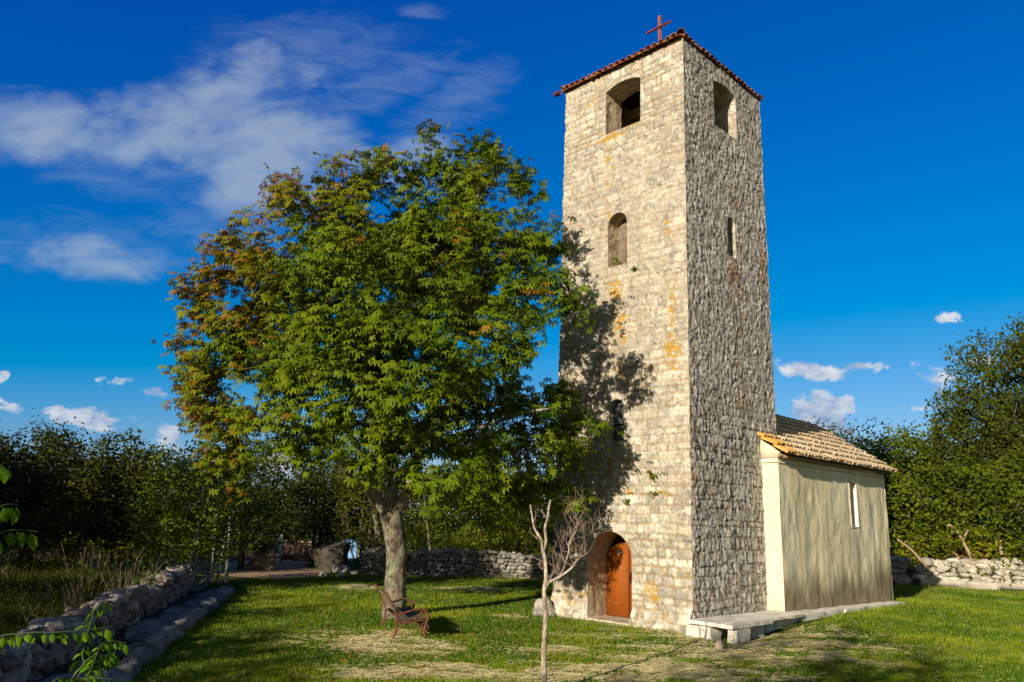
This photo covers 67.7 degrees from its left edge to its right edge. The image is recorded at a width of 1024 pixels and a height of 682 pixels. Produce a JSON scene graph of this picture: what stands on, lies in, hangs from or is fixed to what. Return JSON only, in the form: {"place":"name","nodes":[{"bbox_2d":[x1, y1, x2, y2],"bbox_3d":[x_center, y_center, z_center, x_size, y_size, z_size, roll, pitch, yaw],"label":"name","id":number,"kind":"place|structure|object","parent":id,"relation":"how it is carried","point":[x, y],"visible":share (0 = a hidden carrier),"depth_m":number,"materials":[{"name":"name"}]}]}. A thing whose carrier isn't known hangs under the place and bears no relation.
{"place":"outdoors","nodes":[
{"label":"outdoors","id":0,"kind":"place"},
{"bbox_2d":[170,558,330,578],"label":"gravel path","id":1,"kind":"structure","parent":0,"point":[287,569],"depth_m":29.31,"materials":[{"name":"beige gravel"}]},
{"bbox_2d":[244,533,281,569],"bbox_3d":[-9.845,8.366,29.958,1.420,1.698,1.339,12,-16,-37],"label":"rock","id":2,"kind":"object","parent":1,"relation":"on","point":[257,561],"visible":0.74,"depth_m":29.71,"materials":[{"name":"stone"}]},
{"bbox_2d":[273,534,282,562],"bbox_3d":[-10.473,9.297,34.213,0.340,1.275,0.050,2,-13,0],"label":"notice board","id":3,"kind":"object","parent":1,"relation":"on","point":[279,548],"visible":0.51,"depth_m":34.19,"materials":[{"name":"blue metal"}]},
{"bbox_2d":[281,540,317,561],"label":"parapet wall","id":4,"kind":"structure","parent":1,"relation":"on","point":[298,553],"depth_m":35.73,"materials":[{"name":"stone"}]},
{"bbox_2d":[335,540,363,558],"bbox_3d":[-8.711,10.973,40.510,1.403,0.995,2.200,2,-13,0],"label":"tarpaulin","id":5,"kind":"object","parent":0,"point":[354,552],"visible":0.11,"depth_m":39.66,"materials":[{"name":"blue plastic"}]},
{"bbox_2d":[0,507,1018,628],"bbox_3d":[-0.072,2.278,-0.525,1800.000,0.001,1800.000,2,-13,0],"label":"ground","id":6,"kind":"structure","parent":0,"point":[351,562],"depth_m":37.30,"materials":[{"name":"green plant"}]},
{"bbox_2d":[0,420,39,556],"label":"holm oak tree","id":7,"kind":"object","parent":6,"relation":"on","point":[10,493],"visible":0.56,"depth_m":24.97,"materials":[{"name":"green plant"}]},
{"bbox_2d":[0,529,51,570],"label":"bush","id":8,"kind":"object","parent":6,"relation":"on","point":[14,552],"visible":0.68,"depth_m":23.63,"materials":[{"name":"green plant"}]},
{"bbox_2d":[0,587,76,632],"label":"dead stalks","id":9,"kind":"object","parent":6,"relation":"on","point":[34,609],"visible":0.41,"depth_m":12.70,"materials":[{"name":"brown plant"}]},
{"bbox_2d":[0,529,77,570],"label":"bush","id":10,"kind":"object","parent":6,"relation":"on","point":[28,552],"visible":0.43,"depth_m":24.22,"materials":[{"name":"green plant"}]},
{"bbox_2d":[0,407,101,560],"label":"holm oak tree","id":11,"kind":"object","parent":6,"relation":"on","point":[15,478],"visible":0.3,"depth_m":26.27,"materials":[{"name":"green plant"}]},
{"bbox_2d":[22,572,86,614],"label":"dead stalks","id":12,"kind":"object","parent":6,"relation":"on","point":[66,600],"visible":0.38,"depth_m":14.07,"materials":[{"name":"brown plant"}]},
{"bbox_2d":[0,416,112,562],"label":"holm oak tree","id":13,"kind":"object","parent":6,"relation":"on","point":[36,447],"visible":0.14,"depth_m":27.41,"materials":[{"name":"green plant"}]},
{"bbox_2d":[35,530,122,578],"bbox_3d":[-14.104,6.889,24.598,2.541,1.583,2.567,-6,-15,31],"label":"bush","id":14,"kind":"object","parent":6,"relation":"on","point":[74,557],"visible":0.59,"depth_m":24.32,"materials":[{"name":"green plant"}]},
{"bbox_2d":[0,556,159,636],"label":"dry grass","id":15,"kind":"structure","parent":6,"relation":"on","point":[76,572],"depth_m":19.25,"materials":[{"name":"green plant"}]},
{"bbox_2d":[0,417,165,565],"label":"holm oak tree","id":16,"kind":"object","parent":6,"relation":"on","point":[59,455],"visible":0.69,"depth_m":25.50,"materials":[{"name":"green plant"}]},
{"bbox_2d":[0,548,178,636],"bbox_3d":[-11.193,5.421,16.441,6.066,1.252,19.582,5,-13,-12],"label":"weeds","id":17,"kind":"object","parent":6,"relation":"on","point":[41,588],"visible":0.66,"depth_m":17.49,"materials":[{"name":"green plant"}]},
{"bbox_2d":[68,544,117,608],"bbox_3d":[-8.147,4.734,14.761,0.942,1.572,0.164,2,-13,0],"label":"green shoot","id":18,"kind":"object","parent":6,"relation":"on","point":[89,575],"visible":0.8,"depth_m":14.79,"materials":[{"name":"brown plant"}]},
{"bbox_2d":[53,542,141,608],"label":"dead stalks","id":19,"kind":"object","parent":6,"relation":"on","point":[81,578],"visible":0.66,"depth_m":14.95,"materials":[{"name":"brown plant"}]},
{"bbox_2d":[66,533,142,573],"bbox_3d":[-13.237,7.034,24.932,2.398,1.494,2.422,9,-15,-30],"label":"bush","id":20,"kind":"object","parent":6,"relation":"on","point":[124,552],"visible":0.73,"depth_m":24.84,"materials":[{"name":"green plant"}]},
{"bbox_2d":[0,560,212,681],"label":"dry stone wall","id":21,"kind":"structure","parent":6,"relation":"on","point":[130,605],"depth_m":12.24,"materials":[{"name":"stone"}]},
{"bbox_2d":[51,426,192,571],"bbox_3d":[-13.684,5.692,27.234,5.511,5.158,5.473,14,-18,-42],"label":"holm oak tree","id":22,"kind":"object","parent":6,"relation":"on","point":[88,508],"visible":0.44,"depth_m":25.75,"materials":[{"name":"green plant"}]},
{"bbox_2d":[93,548,161,590],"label":"dead stalks","id":23,"kind":"object","parent":6,"relation":"on","point":[129,575],"visible":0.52,"depth_m":16.74,"materials":[{"name":"brown plant"}]},
{"bbox_2d":[27,585,234,681],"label":"stone kerb","id":24,"kind":"structure","parent":6,"relation":"on","point":[146,638],"depth_m":13.16,"materials":[{"name":"stone"}]},
{"bbox_2d":[70,431,211,568],"bbox_3d":[-13.128,5.829,27.456,4.819,5.019,4.853,7,-14,-22],"label":"holm oak tree","id":25,"kind":"object","parent":6,"relation":"on","point":[126,500],"visible":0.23,"depth_m":26.56,"materials":[{"name":"green plant"}]},
{"bbox_2d":[127,543,156,566],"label":"bush","id":26,"kind":"object","parent":6,"relation":"on","point":[137,552],"visible":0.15,"depth_m":29.74,"materials":[{"name":"green plant"}]},
{"bbox_2d":[125,475,209,575],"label":"ash tree","id":27,"kind":"object","parent":6,"relation":"on","point":[155,543],"visible":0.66,"depth_m":21.51,"materials":[{"name":"green plant"}]},
{"bbox_2d":[231,532,270,557],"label":"bush","id":28,"kind":"object","parent":6,"relation":"on","point":[250,544],"visible":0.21,"depth_m":37.41,"materials":[{"name":"green plant"}]},
{"bbox_2d":[268,458,352,544],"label":"slim tree","id":29,"kind":"object","parent":6,"relation":"on","point":[302,491],"visible":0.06,"depth_m":34.97,"materials":[{"name":"green plant"}]},
{"bbox_2d":[276,452,372,565],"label":"oak tree","id":30,"kind":"object","parent":6,"relation":"on","point":[327,533],"visible":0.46,"depth_m":33.68,"materials":[{"name":"green plant"}]},
{"bbox_2d":[412,534,446,551],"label":"bush","id":31,"kind":"object","parent":6,"relation":"on","point":[426,545],"visible":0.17,"depth_m":32.92,"materials":[{"name":"green plant"}]},
{"bbox_2d":[383,455,482,551],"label":"oak tree","id":32,"kind":"object","parent":6,"relation":"on","point":[434,534],"visible":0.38,"depth_m":32.43,"materials":[{"name":"green plant"}]},
{"bbox_2d":[358,547,553,579],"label":"dry stone wall","id":33,"kind":"structure","parent":6,"relation":"on","point":[453,562],"depth_m":29.35,"materials":[{"name":"stone"}]},
{"bbox_2d":[468,519,551,554],"bbox_3d":[0.027,8.771,32.461,3.406,2.400,3.372,7,-14,-21],"label":"bush","id":34,"kind":"object","parent":6,"relation":"on","point":[522,543],"visible":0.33,"depth_m":31.91,"materials":[{"name":"green plant"}]},
{"bbox_2d":[1,434,1022,571],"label":"woodland","id":35,"kind":"object","parent":6,"relation":"on","point":[290,525],"visible":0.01,"depth_m":48.68,"materials":[{"name":"green plant"}]},
{"bbox_2d":[498,456,555,554],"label":"oak tree","id":36,"kind":"object","parent":6,"relation":"on","point":[549,529],"visible":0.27,"depth_m":32.93,"materials":[{"name":"green plant"}]},
{"bbox_2d":[804,416,908,518],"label":"oak tree","id":37,"kind":"object","parent":6,"relation":"on","point":[855,438],"visible":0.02,"depth_m":44.70,"materials":[{"name":"green plant"}]},
{"bbox_2d":[836,414,953,555],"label":"holm oak tree","id":38,"kind":"object","parent":6,"relation":"on","point":[848,438],"visible":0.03,"depth_m":41.20,"materials":[{"name":"green plant"}]},
{"bbox_2d":[890,555,913,584],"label":"dry stone wall","id":39,"kind":"structure","parent":6,"relation":"on","point":[901,570],"depth_m":33.05,"materials":[{"name":"stone"}]},
{"bbox_2d":[889,525,937,582],"bbox_3d":[17.807,9.777,34.940,2.950,2.672,2.980,-4,-14,23],"label":"bush","id":40,"kind":"object","parent":6,"relation":"on","point":[907,550],"visible":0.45,"depth_m":34.55,"materials":[{"name":"green plant"}]},
{"bbox_2d":[888,488,950,566],"bbox_3d":[18.026,9.266,36.605,6.566,4.627,6.500,9,-15,-30],"label":"bush","id":41,"kind":"object","parent":6,"relation":"on","point":[911,544],"visible":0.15,"depth_m":35.39,"materials":[{"name":"green plant"}]},
{"bbox_2d":[850,418,1011,564],"bbox_3d":[19.511,7.757,37.511,8.118,7.858,8.132,14,-18,-42],"label":"oak tree","id":42,"kind":"object","parent":6,"relation":"on","point":[881,456],"visible":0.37,"depth_m":35.88,"materials":[{"name":"green plant"}]},
{"bbox_2d":[897,520,976,573],"bbox_3d":[18.949,9.469,34.201,3.670,3.048,3.707,12,-17,-38],"label":"bush","id":43,"kind":"object","parent":6,"relation":"on","point":[941,557],"visible":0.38,"depth_m":33.84,"materials":[{"name":"green plant"}]},
{"bbox_2d":[873,410,1023,558],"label":"oak tree","id":44,"kind":"object","parent":6,"relation":"on","point":[909,511],"visible":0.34,"depth_m":35.52,"materials":[{"name":"green plant"}]},
{"bbox_2d":[912,557,1023,591],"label":"dry stone wall","id":45,"kind":"structure","parent":6,"relation":"on","point":[955,572],"depth_m":31.81,"materials":[{"name":"stone"}]},
{"bbox_2d":[897,539,929,571],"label":"fallen branch","id":46,"kind":"object","parent":45,"relation":"on","point":[917,556],"visible":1,"depth_m":32.30,"materials":[{"name":"brown wood"}]},
{"bbox_2d":[1000,540,1002,554],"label":"fallen branch","id":47,"kind":"object","parent":45,"relation":"on","point":[1001,550],"visible":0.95,"depth_m":31.98,"materials":[{"name":"brown wood"}]},
{"bbox_2d":[916,386,1023,546],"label":"oak tree","id":48,"kind":"object","parent":6,"relation":"on","point":[992,423],"visible":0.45,"depth_m":34.97,"materials":[{"name":"green plant"}]},
{"bbox_2d":[916,516,1023,580],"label":"bush","id":49,"kind":"object","parent":6,"relation":"on","point":[976,558],"visible":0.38,"depth_m":33.36,"materials":[{"name":"green plant"}]},
{"bbox_2d":[919,312,1023,522],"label":"oak tree","id":50,"kind":"object","parent":6,"relation":"on","point":[991,376],"visible":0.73,"depth_m":35.26,"materials":[{"name":"green plant"}]},
{"bbox_2d":[932,429,1023,561],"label":"oak tree","id":51,"kind":"object","parent":6,"relation":"on","point":[1019,492],"visible":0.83,"depth_m":32.41,"materials":[{"name":"green plant"}]},
{"bbox_2d":[939,542,1023,559],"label":"brushwood","id":52,"kind":"object","parent":6,"relation":"on","point":[980,551],"visible":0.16,"depth_m":33.28,"materials":[{"name":"brown wood"}]},
{"bbox_2d":[955,513,1023,584],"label":"bush","id":53,"kind":"object","parent":6,"relation":"on","point":[976,532],"visible":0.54,"depth_m":32.23,"materials":[{"name":"green plant"}]},
{"bbox_2d":[0,0,1023,525],"label":"sky","id":54,"kind":"structure","parent":0,"point":[892,131],"materials":[{"name":"blue"}]},
{"bbox_2d":[128,566,1023,681],"bbox_3d":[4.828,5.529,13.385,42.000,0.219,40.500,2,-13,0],"label":"lawn","id":55,"kind":"structure","parent":0,"point":[778,630],"depth_m":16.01,"materials":[{"name":"green plant"}]},
{"bbox_2d":[0,462,37,554],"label":"climbing plant","id":56,"kind":"object","parent":55,"relation":"on","point":[12,514],"visible":1,"depth_m":4.92,"materials":[{"name":"green plant"}]},
{"bbox_2d":[0,602,131,681],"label":"climbing plant","id":57,"kind":"object","parent":55,"relation":"on","point":[104,662],"visible":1,"depth_m":6.29,"materials":[{"name":"green plant"}]},
{"bbox_2d":[106,561,171,589],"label":"green shoot","id":58,"kind":"object","parent":55,"relation":"on","point":[138,578],"visible":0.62,"depth_m":16.70,"materials":[{"name":"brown plant"}]},
{"bbox_2d":[137,558,165,575],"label":"green shoot","id":59,"kind":"object","parent":55,"relation":"on","point":[156,572],"visible":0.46,"depth_m":17.69,"materials":[{"name":"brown plant"}]},
{"bbox_2d":[135,559,207,593],"bbox_3d":[-8.546,5.994,19.088,1.864,1.044,0.160,2,-13,0],"label":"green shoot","id":60,"kind":"object","parent":55,"relation":"on","point":[169,571],"visible":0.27,"depth_m":19.11,"materials":[{"name":"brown plant"}]},
{"bbox_2d":[112,434,255,570],"bbox_3d":[-9.378,4.984,22.078,3.473,4.464,3.624,2,-13,0],"label":"ash tree","id":61,"kind":"object","parent":55,"relation":"on","point":[204,536],"visible":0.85,"depth_m":21.64,"materials":[{"name":"green plant"}]},
{"bbox_2d":[162,437,291,582],"bbox_3d":[-9.271,5.347,24.593,4.168,4.911,3.994,8,-14,-24],"label":"ash tree","id":62,"kind":"object","parent":55,"relation":"on","point":[253,505],"visible":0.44,"depth_m":24.75,"materials":[{"name":"green plant"}]},
{"bbox_2d":[209,434,303,569],"bbox_3d":[-10.301,6.274,30.244,4.401,5.587,4.372,9,-15,-28],"label":"oak tree","id":63,"kind":"object","parent":55,"relation":"on","point":[241,560],"visible":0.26,"depth_m":29.98,"materials":[{"name":"green plant"}]},
{"bbox_2d":[308,542,349,570],"bbox_3d":[-7.411,8.860,30.814,1.718,1.490,1.702,2,-13,0],"label":"boulder","id":64,"kind":"object","parent":55,"relation":"on","point":[325,557],"visible":0.77,"depth_m":30.28,"materials":[{"name":"stone"}]},
{"bbox_2d":[330,565,341,572],"bbox_3d":[-6.780,8.861,29.544,0.419,0.368,0.563,2,-13,0],"label":"loose stone","id":65,"kind":"object","parent":55,"relation":"on","point":[335,568],"visible":0.84,"depth_m":29.35,"materials":[{"name":"stone"}]},
{"bbox_2d":[305,469,367,566],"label":"slim tree","id":66,"kind":"object","parent":55,"relation":"on","point":[347,563],"visible":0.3,"depth_m":32.21,"materials":[{"name":"green plant"}]},
{"bbox_2d":[302,473,384,549],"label":"slim tree","id":67,"kind":"object","parent":55,"relation":"on","point":[377,532],"visible":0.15,"depth_m":31.93,"materials":[{"name":"green plant"}]},
{"bbox_2d":[304,448,384,567],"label":"slim tree","id":68,"kind":"object","parent":55,"relation":"on","point":[337,506],"visible":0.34,"depth_m":32.23,"materials":[{"name":"green plant"}]},
{"bbox_2d":[339,565,350,572],"bbox_3d":[-6.459,8.868,29.514,0.445,0.379,0.404,6,-14,-17],"label":"loose stone","id":69,"kind":"object","parent":55,"relation":"on","point":[346,569],"visible":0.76,"depth_m":29.42,"materials":[{"name":"stone"}]},
{"bbox_2d":[349,570,358,574],"bbox_3d":[-5.996,8.799,28.997,0.427,0.202,0.228,-2,-13,15],"label":"loose stone","id":70,"kind":"object","parent":55,"relation":"on","point":[354,572],"visible":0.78,"depth_m":28.93,"materials":[{"name":"stone"}]},
{"bbox_2d":[289,431,421,568],"bbox_3d":[-6.348,6.836,33.366,5.707,6.159,5.670,-6,-15,30],"label":"oak tree","id":71,"kind":"object","parent":55,"relation":"on","point":[360,531],"visible":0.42,"depth_m":32.27,"materials":[{"name":"green plant"}]},
{"bbox_2d":[327,454,383,544],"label":"slim tree","id":72,"kind":"object","parent":55,"relation":"on","point":[352,494],"visible":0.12,"depth_m":33.09,"materials":[{"name":"green plant"}]},
{"bbox_2d":[151,118,625,618],"bbox_3d":[-3.103,0.426,18.266,11.121,12.048,8.264,-7,-16,35],"label":"horse chestnut tree","id":73,"kind":"object","parent":55,"relation":"on","point":[365,329],"visible":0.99,"depth_m":16.45,"materials":[{"name":"green plant"}]},
{"bbox_2d":[373,584,429,641],"bbox_3d":[-2.231,5.364,15.152,0.900,0.889,1.810,5,-13,-15],"label":"garden bench","id":74,"kind":"object","parent":55,"relation":"on","point":[410,613],"visible":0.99,"depth_m":14.62,"materials":[{"name":"orange paint"}]},
{"bbox_2d":[398,472,461,550],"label":"slim tree","id":75,"kind":"object","parent":55,"relation":"on","point":[425,503],"visible":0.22,"depth_m":32.00,"materials":[{"name":"green plant"}]},
{"bbox_2d":[422,460,482,549],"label":"slim tree","id":76,"kind":"object","parent":55,"relation":"on","point":[458,501],"visible":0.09,"depth_m":32.57,"materials":[{"name":"green plant"}]},
{"bbox_2d":[452,531,489,549],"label":"bush","id":77,"kind":"object","parent":55,"relation":"on","point":[470,541],"visible":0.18,"depth_m":32.02,"materials":[{"name":"green plant"}]},
{"bbox_2d":[449,478,502,533],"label":"slim tree","id":78,"kind":"object","parent":55,"relation":"on","point":[472,508],"visible":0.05,"depth_m":33.04,"materials":[{"name":"green plant"}]},
{"bbox_2d":[437,457,543,553],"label":"oak tree","id":79,"kind":"object","parent":55,"relation":"on","point":[477,537],"visible":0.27,"depth_m":32.21,"materials":[{"name":"green plant"}]},
{"bbox_2d":[510,521,554,555],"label":"bush","id":80,"kind":"object","parent":55,"relation":"on","point":[550,544],"visible":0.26,"depth_m":32.05,"materials":[{"name":"green plant"}]},
{"bbox_2d":[532,598,555,616],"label":"stone block","id":81,"kind":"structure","parent":55,"relation":"on","point":[538,607],"depth_m":18.47,"materials":[{"name":"stone"}]},
{"bbox_2d":[530,483,612,681],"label":"bare sapling","id":82,"kind":"object","parent":55,"relation":"on","point":[546,582],"visible":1,"depth_m":10.55,"materials":[{"name":"brown plant"}]},
{"bbox_2d":[141,577,1023,681],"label":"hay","id":83,"kind":"object","parent":55,"relation":"on","point":[370,643],"visible":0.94,"depth_m":13.13,"materials":[{"name":"plant"}]},
{"bbox_2d":[173,573,1008,681],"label":"fallen leaves","id":84,"kind":"object","parent":55,"relation":"on","point":[359,651],"visible":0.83,"depth_m":13.34,"materials":[{"name":"brown plant"}]},
{"bbox_2d":[551,15,782,633],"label":"bell tower","id":85,"kind":"structure","parent":55,"relation":"on","point":[663,187],"depth_m":18.81,"materials":[{"name":"stone"}]},
{"bbox_2d":[553,537,568,555],"bbox_3d":[1.212,5.092,18.964,0.525,0.430,0.030,-11,-18,43],"label":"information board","id":86,"kind":"object","parent":85,"relation":"attached to","point":[556,542],"visible":0.83,"depth_m":18.97,"materials":[{"name":"grey paint"}]},
{"bbox_2d":[610,258,624,267],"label":"wall plant","id":87,"kind":"object","parent":85,"relation":"attached to","point":[616,261],"depth_m":19.56,"materials":[{"name":"green plant"}]},
{"bbox_2d":[606,542,629,617],"bbox_3d":[2.545,5.773,18.561,0.759,1.735,0.075,-11,-18,44],"label":"door","id":88,"kind":"structure","parent":85,"relation":"in","point":[617,558],"depth_m":18.52,"materials":[{"name":"orange paint"}]},
{"bbox_2d":[613,401,623,440],"bbox_3d":[2.663,1.954,18.701,0.457,1.046,0.069,-11,-18,44],"label":"window","id":89,"kind":"structure","parent":85,"relation":"in","point":[618,424],"depth_m":18.77,"materials":[{"name":"grey glass"}]},
{"bbox_2d":[619,498,629,505],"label":"wall plant","id":90,"kind":"object","parent":85,"relation":"attached to","point":[625,502],"depth_m":17.85,"materials":[{"name":"green plant"}]},
{"bbox_2d":[629,548,631,613],"bbox_3d":[3.045,5.679,18.064,0.680,1.725,0.119,-11,-18,44],"label":"door","id":91,"kind":"structure","parent":85,"relation":"in","point":[630,557],"depth_m":18.26,"materials":[{"name":"orange paint"}]},
{"bbox_2d":[645,490,660,498],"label":"wall plant","id":92,"kind":"object","parent":85,"relation":"attached to","point":[653,493],"depth_m":17.39,"materials":[{"name":"green plant"}]},
{"bbox_2d":[646,470,665,481],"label":"wall plant","id":93,"kind":"object","parent":85,"relation":"attached to","point":[652,474],"depth_m":17.45,"materials":[{"name":"green plant"}]},
{"bbox_2d":[714,639,722,650],"bbox_3d":[3.883,5.739,14.315,0.214,0.286,0.096,8,-14,-25],"label":"loose stone","id":94,"kind":"object","parent":55,"relation":"on","point":[719,644],"visible":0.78,"depth_m":14.30,"materials":[{"name":"stone"}]},
{"bbox_2d":[689,414,897,611],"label":"chapel","id":95,"kind":"structure","parent":55,"relation":"on","point":[832,544],"depth_m":20.39,"materials":[{"name":"paint"}]},
{"bbox_2d":[848,481,859,527],"bbox_3d":[9.674,4.694,21.933,0.604,1.302,0.603,2,-13,0],"label":"window","id":96,"kind":"structure","parent":95,"relation":"in","point":[848,481],"depth_m":21.81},
{"bbox_2d":[686,601,903,643],"bbox_3d":[7.648,6.883,19.043,1.166,0.494,10.518,-11,-18,44],"label":"stone ledge","id":97,"kind":"object","parent":55,"relation":"on","point":[741,627],"visible":0.7,"depth_m":16.17,"materials":[{"name":"stone"}]},
{"bbox_2d":[947,523,973,558],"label":"fallen branch","id":98,"kind":"object","parent":55,"relation":"on","point":[964,543],"visible":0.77,"depth_m":32.79,"materials":[{"name":"brown wood"}]}
]}

